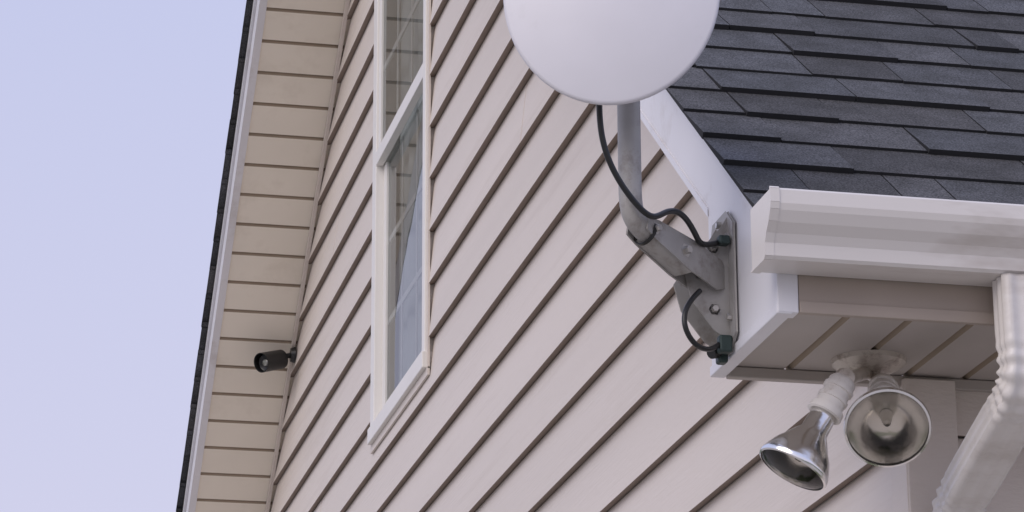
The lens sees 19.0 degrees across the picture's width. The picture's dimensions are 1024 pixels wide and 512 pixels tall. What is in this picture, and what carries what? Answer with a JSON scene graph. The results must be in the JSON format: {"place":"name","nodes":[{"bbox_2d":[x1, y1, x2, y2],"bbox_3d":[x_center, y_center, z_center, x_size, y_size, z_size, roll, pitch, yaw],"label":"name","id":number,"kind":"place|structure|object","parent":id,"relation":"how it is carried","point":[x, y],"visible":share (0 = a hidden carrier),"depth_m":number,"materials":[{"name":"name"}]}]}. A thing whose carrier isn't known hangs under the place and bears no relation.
{"place":"outdoors","nodes":[
{"label":"outdoors","id":0,"kind":"place"},
{"bbox_2d":[0,0,245,511],"label":"sky","id":1,"kind":"structure","parent":0,"point":[115,115],"materials":[{"name":"blue"}]},
{"bbox_2d":[398,0,422,383],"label":"curtain","id":2,"kind":"object","parent":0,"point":[408,132],"visible":0.12,"depth_m":10.60,"materials":[{"name":"fabric"}]},
{"label":"ground","id":3,"kind":"structure","parent":0,"visible":0},
{"bbox_2d":[279,1,964,511],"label":"wall sheathing","id":4,"kind":"object","parent":3,"relation":"on","point":[557,355],"depth_m":8.19,"materials":[{"name":"plastic"}]},
{"bbox_2d":[195,0,350,511],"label":"soffit","id":5,"kind":"structure","parent":4,"relation":"attached to","point":[277,192],"depth_m":12.38,"materials":[{"name":"beige plastic"}]},
{"bbox_2d":[265,0,349,511],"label":"rake channel","id":6,"kind":"object","parent":4,"relation":"attached to","point":[315,205],"visible":0.44,"depth_m":12.37,"materials":[{"name":"beige plastic"}]},
{"bbox_2d":[376,0,435,407],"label":"sash frames","id":7,"kind":"structure","parent":4,"relation":"attached to","point":[392,121],"depth_m":10.75,"materials":[{"name":"plastic"}]},
{"bbox_2d":[384,0,421,380],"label":"muntin grid","id":8,"kind":"object","parent":7,"relation":"attached to","point":[400,223],"visible":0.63,"depth_m":10.38,"materials":[{"name":"plastic"}]},
{"bbox_2d":[183,0,751,511],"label":"rake boards","id":9,"kind":"object","parent":4,"relation":"attached to","point":[681,142],"visible":0.45,"depth_m":12.01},
{"bbox_2d":[270,0,902,511],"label":"gable siding","id":10,"kind":"object","parent":4,"relation":"attached to","point":[712,458],"visible":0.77,"depth_m":8.45,"materials":[{"name":"plastic"}]},
{"bbox_2d":[254,347,295,372],"bbox_3d":[-0.972,0.429,12.599,0.186,0.129,0.103,13,-22,-35],"label":"security camera","id":11,"kind":"object","parent":10,"relation":"attached to","point":[270,360],"visible":1,"depth_m":12.57,"materials":[{"name":"black plastic"}]},
{"bbox_2d":[370,0,430,453],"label":"siding channel","id":12,"kind":"object","parent":10,"relation":"attached to","point":[401,408],"visible":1,"depth_m":9.89,"materials":[{"name":"plastic"}]},
{"bbox_2d":[367,0,435,444],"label":"casing","id":13,"kind":"object","parent":10,"relation":"attached to","point":[380,416],"visible":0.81,"depth_m":10.59,"materials":[{"name":"plastic"}]},
{"bbox_2d":[176,0,1023,511],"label":"roof","id":14,"kind":"structure","parent":4,"relation":"on","point":[914,98],"depth_m":5.59,"materials":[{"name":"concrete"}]},
{"bbox_2d":[750,186,1023,286],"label":"rain gutter","id":15,"kind":"object","parent":14,"relation":"attached to","point":[870,236],"visible":1,"depth_m":4.82,"materials":[{"name":"metal"}]},
{"bbox_2d":[932,273,1023,511],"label":"downspout","id":16,"kind":"object","parent":15,"relation":"attached to","point":[984,459],"visible":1,"depth_m":4.89,"materials":[{"name":"metal"}]},
{"bbox_2d":[707,151,798,377],"bbox_3d":[0.393,-0.069,5.085,0.036,0.458,0.387,4,-18,-12],"label":"eave return","id":17,"kind":"object","parent":4,"relation":"attached to","point":[767,305],"visible":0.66,"depth_m":5.03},
{"bbox_2d":[503,0,737,364],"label":"satellite dish","id":18,"kind":"object","parent":17,"relation":"attached to","point":[625,56],"visible":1,"depth_m":4.94,"materials":[{"name":"paint"}]},
{"bbox_2d":[736,314,999,380],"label":"eave soffit","id":19,"kind":"structure","parent":4,"relation":"attached to","point":[925,349],"depth_m":5.07,"materials":[{"name":"beige plastic"}]},
{"bbox_2d":[759,350,931,490],"bbox_3d":[0.532,0.272,5.028,0.298,0.260,0.267,4,-18,-12],"label":"floodlight","id":20,"kind":"object","parent":19,"relation":"attached to","point":[887,421],"visible":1,"depth_m":4.97,"materials":[{"name":"silver metal"}]},
{"bbox_2d":[797,275,993,325],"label":"eave fascia","id":21,"kind":"structure","parent":4,"relation":"attached to","point":[890,300],"depth_m":4.88,"materials":[{"name":"beige plastic"}]},
{"bbox_2d":[726,367,995,392],"bbox_3d":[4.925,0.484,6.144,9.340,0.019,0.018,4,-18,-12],"label":"soffit channel","id":22,"kind":"object","parent":21,"relation":"attached to","point":[780,375],"visible":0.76,"depth_m":5.20,"materials":[{"name":"beige plastic"}]},
{"bbox_2d":[891,378,957,511],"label":"corner trim","id":23,"kind":"structure","parent":4,"relation":"attached to","point":[916,482],"depth_m":5.21,"materials":[{"name":"plastic"}]},
{"bbox_2d":[956,377,1023,511],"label":"eave siding","id":24,"kind":"object","parent":4,"relation":"attached to","point":[1008,496],"depth_m":5.24,"materials":[{"name":"beige plastic"}]}
]}

